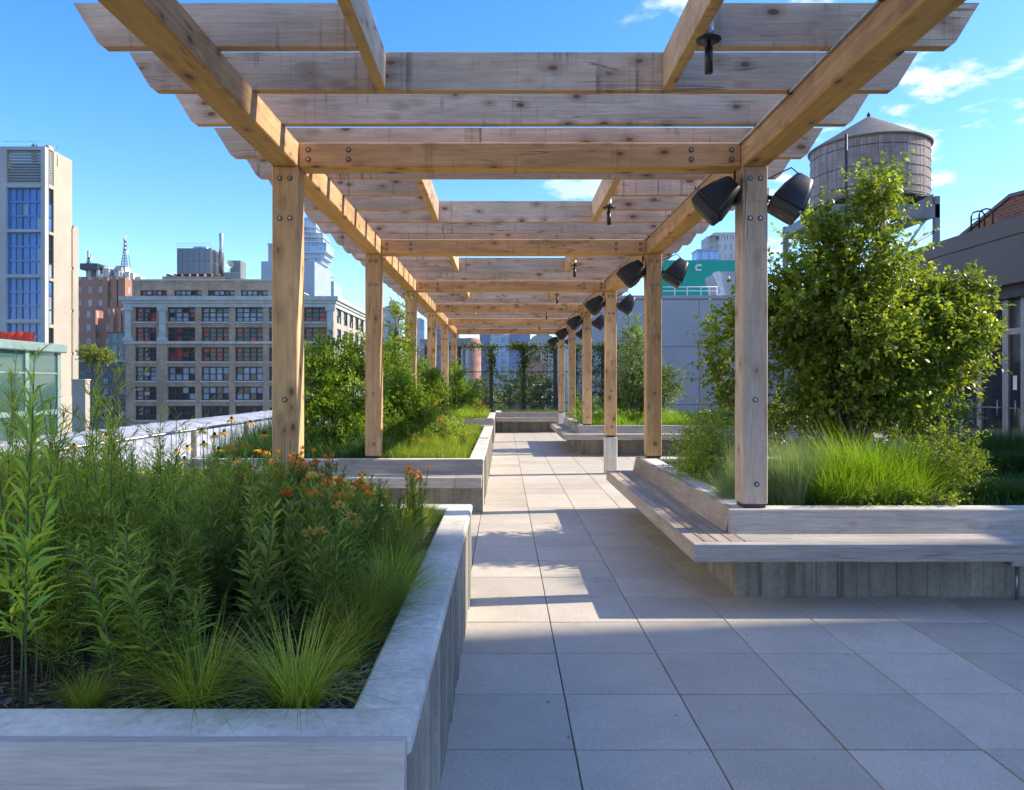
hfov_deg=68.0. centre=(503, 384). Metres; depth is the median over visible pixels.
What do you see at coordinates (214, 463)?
willow leaf plant
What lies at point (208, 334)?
window
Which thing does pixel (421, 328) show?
glass tower
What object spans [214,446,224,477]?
black eyed susan
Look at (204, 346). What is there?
office building
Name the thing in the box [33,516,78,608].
willow leaf plant
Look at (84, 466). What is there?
willow leaf plant
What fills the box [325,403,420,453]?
sumac shrub
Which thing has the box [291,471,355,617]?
milkweed
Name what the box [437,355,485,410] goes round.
bayberry shrub
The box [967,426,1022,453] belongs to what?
grass tuft
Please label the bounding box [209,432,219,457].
black eyed susan
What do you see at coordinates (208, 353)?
window
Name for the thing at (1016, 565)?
bench leg
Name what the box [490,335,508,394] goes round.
pale glass tower
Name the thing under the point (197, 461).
thread leaf plant
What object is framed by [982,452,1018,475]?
grass tuft
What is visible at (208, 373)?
window
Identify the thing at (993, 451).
grass tuft
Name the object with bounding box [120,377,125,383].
window
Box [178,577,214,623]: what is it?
milkweed
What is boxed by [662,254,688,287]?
loudspeaker
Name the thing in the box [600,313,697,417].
evergreen tree
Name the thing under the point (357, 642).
sedge tuft
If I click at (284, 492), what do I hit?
milkweed
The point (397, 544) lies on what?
sedge tuft
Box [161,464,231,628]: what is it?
thread leaf plant
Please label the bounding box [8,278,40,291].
window
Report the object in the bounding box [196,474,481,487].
bench
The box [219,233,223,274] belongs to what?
flue pipe
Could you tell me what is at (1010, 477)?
bed grass
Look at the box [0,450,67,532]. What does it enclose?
thread leaf plant
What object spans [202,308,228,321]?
window
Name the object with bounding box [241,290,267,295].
window
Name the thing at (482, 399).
roof tree
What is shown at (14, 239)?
window
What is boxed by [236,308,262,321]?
window
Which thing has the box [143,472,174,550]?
willow leaf plant
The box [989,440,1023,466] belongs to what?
grass tuft
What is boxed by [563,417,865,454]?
planter
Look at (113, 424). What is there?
wispy plant
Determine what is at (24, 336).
red barrier
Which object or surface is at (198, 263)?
cooling tower
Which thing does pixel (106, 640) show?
willow leaf plant
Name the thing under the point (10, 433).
wispy plant
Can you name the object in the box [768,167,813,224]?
loudspeaker
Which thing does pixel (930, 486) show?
grass tuft
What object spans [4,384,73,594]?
wispy plant
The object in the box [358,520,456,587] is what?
sedge tuft
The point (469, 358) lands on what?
round brick block
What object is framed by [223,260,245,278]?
duct unit
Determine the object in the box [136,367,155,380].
window
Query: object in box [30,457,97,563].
thread leaf plant
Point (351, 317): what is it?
window
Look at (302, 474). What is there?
milkweed
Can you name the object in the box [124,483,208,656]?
willow leaf plant
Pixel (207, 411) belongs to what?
window
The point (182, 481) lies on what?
willow leaf plant
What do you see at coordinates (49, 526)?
willow leaf plant
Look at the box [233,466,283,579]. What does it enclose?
milkweed
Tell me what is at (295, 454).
milkweed
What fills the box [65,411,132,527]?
wispy plant
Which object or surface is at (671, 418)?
ornamental grass
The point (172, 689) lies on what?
sedge tuft
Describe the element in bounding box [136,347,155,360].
window
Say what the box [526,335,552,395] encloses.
barrel roof block
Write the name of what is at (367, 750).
planter
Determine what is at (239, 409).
window
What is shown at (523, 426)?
planter
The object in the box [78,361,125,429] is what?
grey loft building
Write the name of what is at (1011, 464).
grass tuft
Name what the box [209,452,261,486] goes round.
milkweed
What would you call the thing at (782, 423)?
viburnum
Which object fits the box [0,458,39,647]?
thread leaf plant
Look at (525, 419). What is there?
bench
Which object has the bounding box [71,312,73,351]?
window
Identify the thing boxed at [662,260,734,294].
green sign wall
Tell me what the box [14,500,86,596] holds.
thread leaf plant
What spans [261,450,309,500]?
milkweed
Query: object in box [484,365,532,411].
roof tree
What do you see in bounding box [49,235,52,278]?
window
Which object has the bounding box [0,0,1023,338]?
sky
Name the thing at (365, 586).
sedge tuft
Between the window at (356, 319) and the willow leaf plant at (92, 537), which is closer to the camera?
the willow leaf plant at (92, 537)
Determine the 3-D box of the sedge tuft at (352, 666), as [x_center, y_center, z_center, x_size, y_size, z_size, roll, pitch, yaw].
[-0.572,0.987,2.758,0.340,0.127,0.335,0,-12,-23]
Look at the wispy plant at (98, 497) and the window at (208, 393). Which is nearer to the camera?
the wispy plant at (98, 497)
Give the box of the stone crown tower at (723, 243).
[701,232,734,259]
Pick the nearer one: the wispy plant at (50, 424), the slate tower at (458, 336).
the wispy plant at (50, 424)
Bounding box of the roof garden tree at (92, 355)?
[75,342,119,385]
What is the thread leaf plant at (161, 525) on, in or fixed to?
on the planter at (367, 750)
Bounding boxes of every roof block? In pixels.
[485,384,552,427]
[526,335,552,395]
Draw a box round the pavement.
[440,428,1023,789]
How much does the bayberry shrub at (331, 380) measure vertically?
2.101 m
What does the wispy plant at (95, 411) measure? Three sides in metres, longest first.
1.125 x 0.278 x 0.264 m
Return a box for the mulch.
[0,520,440,708]
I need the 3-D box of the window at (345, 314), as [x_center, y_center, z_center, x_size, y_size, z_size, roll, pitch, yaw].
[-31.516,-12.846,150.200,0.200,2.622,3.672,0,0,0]
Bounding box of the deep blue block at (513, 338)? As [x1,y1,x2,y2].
[509,335,529,393]
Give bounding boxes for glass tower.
[304,217,334,277]
[417,318,426,347]
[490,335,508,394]
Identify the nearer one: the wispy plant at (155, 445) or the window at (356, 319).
the wispy plant at (155, 445)
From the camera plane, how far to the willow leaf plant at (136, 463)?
5.70 m
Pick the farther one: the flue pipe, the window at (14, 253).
the flue pipe
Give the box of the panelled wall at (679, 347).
[557,295,801,415]
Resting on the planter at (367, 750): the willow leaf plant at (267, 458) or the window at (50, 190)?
the willow leaf plant at (267, 458)
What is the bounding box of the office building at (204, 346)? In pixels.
[118,279,364,426]
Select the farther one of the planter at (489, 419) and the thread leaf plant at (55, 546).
the planter at (489, 419)
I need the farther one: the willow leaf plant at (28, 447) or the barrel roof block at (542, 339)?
the barrel roof block at (542, 339)
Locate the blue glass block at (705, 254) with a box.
[691,249,718,259]
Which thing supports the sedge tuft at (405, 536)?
on the planter at (367, 750)
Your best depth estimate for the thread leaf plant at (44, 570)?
2.75 m
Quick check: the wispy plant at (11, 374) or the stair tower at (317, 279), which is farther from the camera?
the stair tower at (317, 279)
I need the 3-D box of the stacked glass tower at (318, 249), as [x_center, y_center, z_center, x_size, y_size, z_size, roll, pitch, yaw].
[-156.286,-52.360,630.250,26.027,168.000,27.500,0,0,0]
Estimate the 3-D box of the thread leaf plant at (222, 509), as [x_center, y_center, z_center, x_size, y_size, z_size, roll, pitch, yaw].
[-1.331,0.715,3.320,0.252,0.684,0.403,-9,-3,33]
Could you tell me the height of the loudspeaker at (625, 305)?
0.441 m
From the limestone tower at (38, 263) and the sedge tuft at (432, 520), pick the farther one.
the limestone tower at (38, 263)
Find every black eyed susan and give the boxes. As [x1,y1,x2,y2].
[183,444,191,471]
[196,427,209,483]
[198,440,208,469]
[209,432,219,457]
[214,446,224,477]
[220,429,227,459]
[226,416,237,443]
[246,420,254,464]
[260,431,269,471]
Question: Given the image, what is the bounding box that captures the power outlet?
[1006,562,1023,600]
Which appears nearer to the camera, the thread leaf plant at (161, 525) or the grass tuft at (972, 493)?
the thread leaf plant at (161, 525)
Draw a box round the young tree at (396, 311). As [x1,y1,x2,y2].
[383,295,422,390]
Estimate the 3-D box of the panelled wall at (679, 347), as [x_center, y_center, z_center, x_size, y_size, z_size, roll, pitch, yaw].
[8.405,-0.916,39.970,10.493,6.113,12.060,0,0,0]
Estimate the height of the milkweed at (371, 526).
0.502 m
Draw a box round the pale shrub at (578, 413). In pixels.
[561,392,632,424]
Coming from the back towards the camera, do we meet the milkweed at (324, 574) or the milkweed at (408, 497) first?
the milkweed at (408, 497)
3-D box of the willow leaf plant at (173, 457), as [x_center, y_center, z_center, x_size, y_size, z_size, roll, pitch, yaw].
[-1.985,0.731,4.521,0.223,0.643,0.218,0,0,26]
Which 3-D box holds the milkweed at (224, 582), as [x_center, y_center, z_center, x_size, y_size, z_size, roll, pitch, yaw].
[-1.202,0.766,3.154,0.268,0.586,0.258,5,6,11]
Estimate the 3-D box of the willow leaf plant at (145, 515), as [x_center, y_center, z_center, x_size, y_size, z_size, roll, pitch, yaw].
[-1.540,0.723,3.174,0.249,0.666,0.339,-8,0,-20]
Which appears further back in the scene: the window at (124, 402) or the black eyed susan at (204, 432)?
the window at (124, 402)
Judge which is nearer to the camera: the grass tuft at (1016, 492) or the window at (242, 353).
the grass tuft at (1016, 492)
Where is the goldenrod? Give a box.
[407,384,442,428]
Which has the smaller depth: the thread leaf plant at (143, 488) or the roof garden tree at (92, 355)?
the thread leaf plant at (143, 488)
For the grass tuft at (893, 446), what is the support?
on the planter at (860, 579)
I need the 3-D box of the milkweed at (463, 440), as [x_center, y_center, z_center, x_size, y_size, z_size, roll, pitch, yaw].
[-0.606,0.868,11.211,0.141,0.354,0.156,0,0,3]
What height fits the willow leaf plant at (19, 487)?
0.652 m
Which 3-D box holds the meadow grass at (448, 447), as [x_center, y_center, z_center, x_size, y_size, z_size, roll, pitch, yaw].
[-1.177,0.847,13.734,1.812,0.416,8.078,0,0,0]
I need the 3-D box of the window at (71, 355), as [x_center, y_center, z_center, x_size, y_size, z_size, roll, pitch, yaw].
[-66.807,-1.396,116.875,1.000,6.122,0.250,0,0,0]
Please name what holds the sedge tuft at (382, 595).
on the planter at (367, 750)
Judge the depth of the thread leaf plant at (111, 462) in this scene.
3.11 m
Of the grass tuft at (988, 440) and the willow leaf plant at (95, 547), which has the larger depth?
the grass tuft at (988, 440)
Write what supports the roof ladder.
on the pavilion at (996, 249)
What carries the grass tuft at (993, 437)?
on the planter at (860, 579)
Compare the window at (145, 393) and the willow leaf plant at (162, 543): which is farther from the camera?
the window at (145, 393)
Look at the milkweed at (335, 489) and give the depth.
3.69 m
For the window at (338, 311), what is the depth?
145.00 m
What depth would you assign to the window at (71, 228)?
116.74 m
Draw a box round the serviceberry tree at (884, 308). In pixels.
[685,141,1015,459]
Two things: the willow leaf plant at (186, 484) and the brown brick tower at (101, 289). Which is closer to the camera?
the willow leaf plant at (186, 484)
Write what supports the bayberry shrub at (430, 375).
on the planter at (478, 460)
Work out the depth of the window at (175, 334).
140.68 m
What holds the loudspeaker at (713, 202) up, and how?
attached to the pergola
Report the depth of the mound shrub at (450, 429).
12.95 m
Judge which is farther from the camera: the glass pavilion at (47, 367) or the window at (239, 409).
the window at (239, 409)
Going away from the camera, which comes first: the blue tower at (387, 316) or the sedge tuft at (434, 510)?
the sedge tuft at (434, 510)
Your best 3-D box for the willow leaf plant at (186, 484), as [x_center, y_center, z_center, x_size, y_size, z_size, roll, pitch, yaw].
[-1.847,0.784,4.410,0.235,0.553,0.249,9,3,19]
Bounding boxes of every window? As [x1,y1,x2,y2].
[8,188,40,201]
[8,202,40,215]
[8,216,40,228]
[8,233,40,246]
[8,247,40,260]
[8,261,40,273]
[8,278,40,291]
[8,292,40,305]
[8,306,40,318]
[8,323,40,336]
[35,337,40,341]
[49,188,52,231]
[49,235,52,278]
[49,281,52,324]
[49,328,52,343]
[71,228,73,266]
[71,270,73,309]
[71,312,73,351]
[71,355,73,394]
[86,367,91,372]
[103,367,108,372]
[103,377,108,383]
[103,388,108,394]
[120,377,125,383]
[120,388,125,394]
[120,399,125,405]
[120,410,125,416]
[136,308,155,321]
[136,328,155,340]
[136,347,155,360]
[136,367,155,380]
[136,387,155,399]
[136,406,155,419]
[141,290,166,295]
[168,308,194,321]
[168,328,194,340]
[168,347,194,360]
[168,367,194,380]
[168,387,194,399]
[168,406,194,419]
[175,290,201,295]
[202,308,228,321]
[202,328,228,340]
[202,347,228,360]
[202,367,228,380]
[202,387,228,399]
[202,406,228,417]
[208,290,234,295]
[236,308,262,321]
[236,328,262,340]
[236,347,262,360]
[236,367,262,380]
[236,387,262,399]
[236,406,262,413]
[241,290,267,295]
[305,308,325,321]
[305,328,325,340]
[337,309,340,323]
[337,329,340,339]
[344,312,346,325]
[350,315,352,328]
[355,317,357,329]
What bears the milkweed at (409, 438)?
on the planter at (478, 460)
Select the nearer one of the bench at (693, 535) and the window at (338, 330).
the bench at (693, 535)
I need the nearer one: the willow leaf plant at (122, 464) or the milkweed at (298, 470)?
the willow leaf plant at (122, 464)
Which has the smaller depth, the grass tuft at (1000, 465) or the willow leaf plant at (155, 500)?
the willow leaf plant at (155, 500)
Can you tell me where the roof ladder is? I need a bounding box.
[970,208,993,230]
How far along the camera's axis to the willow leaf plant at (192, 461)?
5.03 m
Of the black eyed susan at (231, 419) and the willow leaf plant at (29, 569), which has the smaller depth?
the willow leaf plant at (29, 569)
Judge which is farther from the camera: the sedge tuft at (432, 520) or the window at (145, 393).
the window at (145, 393)
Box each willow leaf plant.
[0,340,75,708]
[0,502,9,626]
[0,508,45,655]
[1,467,41,507]
[4,484,47,609]
[14,475,90,624]
[14,539,90,680]
[19,439,73,496]
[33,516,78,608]
[37,489,94,602]
[50,523,126,655]
[57,516,118,637]
[58,429,103,490]
[61,510,167,707]
[67,431,119,531]
[75,453,136,612]
[75,475,169,638]
[83,463,125,526]
[92,469,148,614]
[100,438,136,490]
[103,478,161,630]
[106,546,219,706]
[121,453,149,479]
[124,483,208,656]
[125,476,184,555]
[127,460,161,535]
[135,440,170,484]
[139,505,181,604]
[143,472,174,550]
[149,490,212,532]
[150,484,208,636]
[151,453,218,562]
[160,454,183,506]
[164,492,220,649]
[172,455,198,494]
[174,461,200,510]
[178,466,199,498]
[178,466,221,560]
[179,475,194,510]
[190,444,246,565]
[220,453,295,602]
[237,448,293,612]
[260,457,324,631]
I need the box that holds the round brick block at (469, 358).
[457,338,480,384]
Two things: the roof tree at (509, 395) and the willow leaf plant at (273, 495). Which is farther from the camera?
the roof tree at (509, 395)
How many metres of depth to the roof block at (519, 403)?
60.00 m
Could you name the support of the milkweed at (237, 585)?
on the planter at (367, 750)
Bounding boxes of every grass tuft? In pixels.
[691,461,734,498]
[706,427,779,486]
[768,424,847,504]
[768,429,826,504]
[768,434,851,504]
[769,423,873,476]
[770,425,966,504]
[771,424,936,491]
[771,445,910,504]
[773,413,954,487]
[804,453,907,504]
[817,419,959,471]
[836,460,929,504]
[837,433,980,487]
[869,444,984,504]
[945,432,992,453]
[946,424,1001,454]
[950,444,1001,478]
[953,423,1023,456]
[956,445,1004,476]
[958,426,1023,460]
[961,431,1008,452]
[961,483,1006,504]
[963,443,1017,476]
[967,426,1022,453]
[967,481,1014,503]
[970,485,1008,504]
[971,421,1023,454]
[975,450,1019,477]
[975,477,1023,504]
[979,423,1022,454]
[980,424,1023,452]
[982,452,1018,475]
[985,476,1023,504]
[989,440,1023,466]
[989,442,1023,478]
[992,426,1023,444]
[993,449,1023,478]
[998,446,1023,476]
[999,480,1023,503]
[1003,479,1023,503]
[1005,479,1023,504]
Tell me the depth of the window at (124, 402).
169.90 m
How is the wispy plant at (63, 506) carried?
on the planter at (367, 750)
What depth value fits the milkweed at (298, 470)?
5.20 m
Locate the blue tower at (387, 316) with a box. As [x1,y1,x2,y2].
[383,306,401,377]
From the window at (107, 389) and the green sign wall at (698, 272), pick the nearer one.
the green sign wall at (698, 272)
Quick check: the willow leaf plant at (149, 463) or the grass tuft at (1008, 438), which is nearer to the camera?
the willow leaf plant at (149, 463)
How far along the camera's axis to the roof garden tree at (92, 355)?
99.53 m
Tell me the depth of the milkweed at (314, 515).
3.07 m
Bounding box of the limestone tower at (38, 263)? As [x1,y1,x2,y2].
[0,141,77,433]
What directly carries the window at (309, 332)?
in the office building at (204, 346)
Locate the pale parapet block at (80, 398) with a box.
[71,379,90,431]
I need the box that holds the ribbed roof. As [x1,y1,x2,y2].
[0,410,327,481]
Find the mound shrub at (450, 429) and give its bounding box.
[411,400,476,441]
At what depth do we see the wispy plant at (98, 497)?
3.12 m
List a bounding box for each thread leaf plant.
[0,442,39,534]
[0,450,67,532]
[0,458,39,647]
[0,470,27,532]
[0,488,40,653]
[0,488,85,563]
[0,510,64,670]
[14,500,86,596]
[29,442,93,517]
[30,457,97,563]
[31,561,107,684]
[52,466,117,618]
[58,515,159,679]
[62,441,110,554]
[63,430,155,612]
[72,467,153,612]
[94,525,198,667]
[109,440,166,531]
[110,469,204,620]
[116,471,164,518]
[118,443,170,503]
[135,478,185,569]
[136,459,185,498]
[157,466,233,623]
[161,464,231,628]
[182,475,247,575]
[185,451,215,482]
[199,466,256,600]
[213,465,293,609]
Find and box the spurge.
[821,478,964,506]
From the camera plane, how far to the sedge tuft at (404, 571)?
3.63 m
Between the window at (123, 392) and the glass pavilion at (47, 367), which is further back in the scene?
the window at (123, 392)
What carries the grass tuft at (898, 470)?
on the planter at (860, 579)
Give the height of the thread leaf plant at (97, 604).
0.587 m
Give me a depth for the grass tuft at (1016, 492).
6.54 m
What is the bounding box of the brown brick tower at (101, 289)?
[78,233,145,360]
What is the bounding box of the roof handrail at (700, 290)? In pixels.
[663,286,717,294]
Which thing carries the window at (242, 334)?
in the office building at (204, 346)
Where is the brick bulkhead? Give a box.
[959,190,1023,234]
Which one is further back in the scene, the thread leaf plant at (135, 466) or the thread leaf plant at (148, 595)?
the thread leaf plant at (135, 466)
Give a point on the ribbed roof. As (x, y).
(128, 431)
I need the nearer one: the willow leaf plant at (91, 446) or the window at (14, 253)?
the willow leaf plant at (91, 446)
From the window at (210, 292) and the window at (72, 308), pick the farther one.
the window at (210, 292)
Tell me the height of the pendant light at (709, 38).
0.277 m
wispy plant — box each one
[0,348,44,508]
[0,366,49,493]
[0,387,55,561]
[1,403,86,639]
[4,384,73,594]
[6,407,69,478]
[13,413,48,474]
[32,432,98,636]
[58,375,105,549]
[62,435,129,625]
[63,341,151,575]
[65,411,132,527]
[71,360,133,483]
[77,430,139,479]
[83,394,139,517]
[84,405,124,468]
[125,404,190,491]
[137,433,184,477]
[143,411,210,605]
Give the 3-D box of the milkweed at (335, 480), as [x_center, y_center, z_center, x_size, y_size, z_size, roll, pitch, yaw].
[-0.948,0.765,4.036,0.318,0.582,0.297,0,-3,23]
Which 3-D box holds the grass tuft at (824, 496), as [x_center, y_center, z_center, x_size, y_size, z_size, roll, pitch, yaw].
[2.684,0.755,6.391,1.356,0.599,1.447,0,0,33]
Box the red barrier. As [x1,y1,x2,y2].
[0,331,34,341]
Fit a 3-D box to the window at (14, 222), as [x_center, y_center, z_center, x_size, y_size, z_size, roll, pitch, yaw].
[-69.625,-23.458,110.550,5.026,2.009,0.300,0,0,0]
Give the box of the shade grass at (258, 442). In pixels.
[188,406,425,457]
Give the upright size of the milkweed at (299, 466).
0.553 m
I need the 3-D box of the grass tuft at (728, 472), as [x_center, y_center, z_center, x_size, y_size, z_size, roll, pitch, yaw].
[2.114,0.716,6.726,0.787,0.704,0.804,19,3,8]
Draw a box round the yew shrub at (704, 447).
[656,402,768,495]
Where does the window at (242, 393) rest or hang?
in the office building at (204, 346)
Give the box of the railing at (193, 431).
[0,417,271,466]
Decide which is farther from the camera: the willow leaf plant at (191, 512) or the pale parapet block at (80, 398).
the pale parapet block at (80, 398)
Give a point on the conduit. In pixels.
(843, 37)
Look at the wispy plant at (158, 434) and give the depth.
4.62 m
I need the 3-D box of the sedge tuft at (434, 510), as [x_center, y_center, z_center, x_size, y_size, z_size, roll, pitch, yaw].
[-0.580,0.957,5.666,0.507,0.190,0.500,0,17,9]
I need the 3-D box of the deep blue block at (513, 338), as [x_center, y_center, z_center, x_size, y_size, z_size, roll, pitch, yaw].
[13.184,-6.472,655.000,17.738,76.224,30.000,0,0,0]
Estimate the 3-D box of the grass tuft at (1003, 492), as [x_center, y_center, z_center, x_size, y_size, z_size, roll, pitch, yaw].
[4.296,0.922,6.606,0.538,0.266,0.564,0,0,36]
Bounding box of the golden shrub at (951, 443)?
[884,400,1012,503]
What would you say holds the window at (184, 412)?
in the office building at (204, 346)
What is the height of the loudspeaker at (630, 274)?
0.429 m
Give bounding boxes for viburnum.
[714,384,987,469]
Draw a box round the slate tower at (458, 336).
[449,333,459,387]
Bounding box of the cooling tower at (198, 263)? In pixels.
[162,247,224,278]
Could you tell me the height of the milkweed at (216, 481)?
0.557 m
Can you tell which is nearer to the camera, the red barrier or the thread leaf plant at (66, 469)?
the thread leaf plant at (66, 469)
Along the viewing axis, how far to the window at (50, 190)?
111.81 m
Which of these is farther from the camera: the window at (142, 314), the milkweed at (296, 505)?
the window at (142, 314)
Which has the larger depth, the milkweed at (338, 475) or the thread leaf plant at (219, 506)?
the milkweed at (338, 475)
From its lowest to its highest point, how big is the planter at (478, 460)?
0.721 m
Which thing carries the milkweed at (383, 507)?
on the planter at (367, 750)
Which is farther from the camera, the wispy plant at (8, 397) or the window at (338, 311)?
the window at (338, 311)
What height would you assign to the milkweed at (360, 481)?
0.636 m
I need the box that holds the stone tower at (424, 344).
[417,339,426,374]
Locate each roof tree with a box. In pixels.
[461,378,493,409]
[466,374,504,417]
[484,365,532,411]
[512,372,557,409]
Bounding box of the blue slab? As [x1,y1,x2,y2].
[480,335,489,388]
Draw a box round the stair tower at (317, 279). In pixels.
[261,243,330,295]
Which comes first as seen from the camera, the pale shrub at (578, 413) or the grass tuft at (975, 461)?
the grass tuft at (975, 461)
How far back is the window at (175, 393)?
140.68 m
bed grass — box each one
[500,407,639,411]
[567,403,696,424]
[668,448,1023,504]
[669,406,834,424]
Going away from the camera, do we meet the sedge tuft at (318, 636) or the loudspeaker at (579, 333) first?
the sedge tuft at (318, 636)
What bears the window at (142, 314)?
in the office building at (204, 346)
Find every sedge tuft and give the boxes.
[13,653,151,714]
[46,590,344,753]
[109,590,426,743]
[240,565,461,673]
[281,611,353,649]
[293,544,469,623]
[296,547,459,635]
[312,613,402,667]
[321,637,375,672]
[345,530,483,621]
[348,586,407,622]
[352,523,473,598]
[356,517,453,570]
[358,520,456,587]
[362,513,455,557]
[381,501,454,557]
[387,512,446,542]
[404,502,446,525]
[422,502,444,525]
[423,500,456,526]
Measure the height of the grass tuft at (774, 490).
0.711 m
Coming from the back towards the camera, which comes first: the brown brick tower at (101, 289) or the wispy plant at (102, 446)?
the brown brick tower at (101, 289)
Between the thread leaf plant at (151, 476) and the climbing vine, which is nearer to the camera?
the thread leaf plant at (151, 476)
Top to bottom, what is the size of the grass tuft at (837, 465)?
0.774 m
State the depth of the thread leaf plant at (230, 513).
3.36 m
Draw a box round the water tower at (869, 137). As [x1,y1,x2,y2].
[783,112,939,279]
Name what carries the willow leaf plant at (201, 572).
on the planter at (367, 750)
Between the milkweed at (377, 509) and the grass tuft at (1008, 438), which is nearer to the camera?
the milkweed at (377, 509)
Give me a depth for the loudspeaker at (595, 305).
13.77 m
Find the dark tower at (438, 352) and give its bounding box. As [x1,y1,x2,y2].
[436,328,440,373]
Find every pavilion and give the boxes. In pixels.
[0,339,66,440]
[788,214,1023,442]
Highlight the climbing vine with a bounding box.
[436,337,631,411]
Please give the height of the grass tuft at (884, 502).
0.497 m
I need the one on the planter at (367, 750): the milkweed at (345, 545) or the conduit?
the milkweed at (345, 545)
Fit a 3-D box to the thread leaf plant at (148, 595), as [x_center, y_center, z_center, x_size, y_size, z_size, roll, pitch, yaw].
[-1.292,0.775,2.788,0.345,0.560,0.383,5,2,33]
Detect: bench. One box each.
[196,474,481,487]
[495,417,556,421]
[551,424,872,439]
[606,470,1023,561]
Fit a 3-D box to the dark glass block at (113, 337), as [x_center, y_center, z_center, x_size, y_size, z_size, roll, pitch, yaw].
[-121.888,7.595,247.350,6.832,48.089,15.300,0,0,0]
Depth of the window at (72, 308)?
116.74 m
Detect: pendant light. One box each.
[570,261,578,276]
[603,199,614,224]
[696,21,721,74]
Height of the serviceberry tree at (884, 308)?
3.472 m
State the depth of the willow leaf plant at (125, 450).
4.64 m
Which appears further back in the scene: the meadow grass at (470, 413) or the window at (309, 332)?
the window at (309, 332)
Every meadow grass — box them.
[381,418,489,457]
[439,403,491,417]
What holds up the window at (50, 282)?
in the limestone tower at (38, 263)
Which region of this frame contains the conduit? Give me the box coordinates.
[558,0,884,328]
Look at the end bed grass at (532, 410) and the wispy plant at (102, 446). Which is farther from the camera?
the end bed grass at (532, 410)
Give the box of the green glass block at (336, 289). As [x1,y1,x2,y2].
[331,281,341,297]
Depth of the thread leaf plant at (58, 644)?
2.64 m
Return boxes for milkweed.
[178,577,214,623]
[189,496,240,632]
[201,467,236,519]
[207,466,256,591]
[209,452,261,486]
[212,455,255,484]
[215,441,263,576]
[224,559,251,610]
[225,456,285,603]
[230,485,302,658]
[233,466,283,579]
[236,450,302,543]
[239,463,276,500]
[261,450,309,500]
[268,471,347,622]
[268,486,314,601]
[270,500,349,651]
[276,445,304,477]
[279,458,304,483]
[281,483,350,629]
[283,457,311,483]
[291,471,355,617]
[294,473,323,500]
[295,467,324,488]
[295,475,343,538]
[296,481,348,553]
[303,447,320,485]
[305,501,363,602]
[313,452,338,498]
[317,465,346,494]
[320,478,375,590]
[329,471,373,576]
[349,492,380,577]
[357,488,385,549]
[360,472,388,539]
[363,527,400,549]
[382,486,406,529]
[382,501,398,533]
[388,493,401,511]
[389,500,401,523]
[403,469,419,527]
[406,465,430,544]
[407,431,415,447]
[425,418,432,437]
[436,416,448,441]
[459,431,466,445]
[469,399,477,411]
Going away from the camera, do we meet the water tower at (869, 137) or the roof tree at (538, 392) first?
the water tower at (869, 137)
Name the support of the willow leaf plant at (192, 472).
in the planter at (367, 750)
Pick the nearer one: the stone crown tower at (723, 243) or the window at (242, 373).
the window at (242, 373)
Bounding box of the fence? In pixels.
[425,346,633,411]
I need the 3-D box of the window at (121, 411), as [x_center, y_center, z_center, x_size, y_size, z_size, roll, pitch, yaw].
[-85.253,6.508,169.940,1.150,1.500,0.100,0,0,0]
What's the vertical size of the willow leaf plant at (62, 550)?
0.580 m
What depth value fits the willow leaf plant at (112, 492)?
3.89 m
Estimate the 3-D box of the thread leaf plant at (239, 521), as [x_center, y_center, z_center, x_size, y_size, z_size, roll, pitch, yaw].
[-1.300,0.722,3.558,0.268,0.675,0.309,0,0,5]
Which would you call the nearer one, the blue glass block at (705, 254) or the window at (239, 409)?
the window at (239, 409)
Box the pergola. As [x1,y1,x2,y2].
[73,0,978,507]
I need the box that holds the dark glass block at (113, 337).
[107,332,125,360]
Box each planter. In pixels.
[0,504,471,789]
[183,425,492,512]
[448,412,495,441]
[495,410,674,431]
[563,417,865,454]
[633,456,1023,596]
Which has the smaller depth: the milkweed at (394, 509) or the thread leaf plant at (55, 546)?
the thread leaf plant at (55, 546)
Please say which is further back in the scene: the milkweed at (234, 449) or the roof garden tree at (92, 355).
the roof garden tree at (92, 355)
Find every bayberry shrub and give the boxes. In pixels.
[264,323,399,449]
[358,336,448,435]
[404,353,456,416]
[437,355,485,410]
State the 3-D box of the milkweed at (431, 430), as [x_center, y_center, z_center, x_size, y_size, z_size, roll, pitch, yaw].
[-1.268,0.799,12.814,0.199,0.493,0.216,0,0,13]
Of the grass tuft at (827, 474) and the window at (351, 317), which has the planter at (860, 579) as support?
the grass tuft at (827, 474)
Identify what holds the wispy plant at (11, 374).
on the planter at (367, 750)
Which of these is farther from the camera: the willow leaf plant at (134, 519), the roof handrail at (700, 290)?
the roof handrail at (700, 290)
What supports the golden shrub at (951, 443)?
on the planter at (860, 579)
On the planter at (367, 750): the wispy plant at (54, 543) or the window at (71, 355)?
the wispy plant at (54, 543)
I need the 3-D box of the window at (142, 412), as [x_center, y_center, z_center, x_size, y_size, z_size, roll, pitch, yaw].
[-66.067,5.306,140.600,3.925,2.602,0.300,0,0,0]
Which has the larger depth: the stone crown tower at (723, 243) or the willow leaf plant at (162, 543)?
the stone crown tower at (723, 243)
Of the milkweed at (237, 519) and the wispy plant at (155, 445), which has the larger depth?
the wispy plant at (155, 445)
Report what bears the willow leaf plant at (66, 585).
in the planter at (367, 750)
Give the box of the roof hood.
[705,271,734,294]
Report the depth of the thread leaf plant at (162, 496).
3.91 m
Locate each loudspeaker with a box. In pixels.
[547,336,558,346]
[555,327,568,339]
[566,314,582,330]
[576,325,581,338]
[584,294,604,314]
[592,313,603,329]
[616,255,645,287]
[617,291,635,314]
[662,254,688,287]
[691,170,740,225]
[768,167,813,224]
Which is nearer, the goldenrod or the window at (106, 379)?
the goldenrod
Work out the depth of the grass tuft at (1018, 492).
6.53 m
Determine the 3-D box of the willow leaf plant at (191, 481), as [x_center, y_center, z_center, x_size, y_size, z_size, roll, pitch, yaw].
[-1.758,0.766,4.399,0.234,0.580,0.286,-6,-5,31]

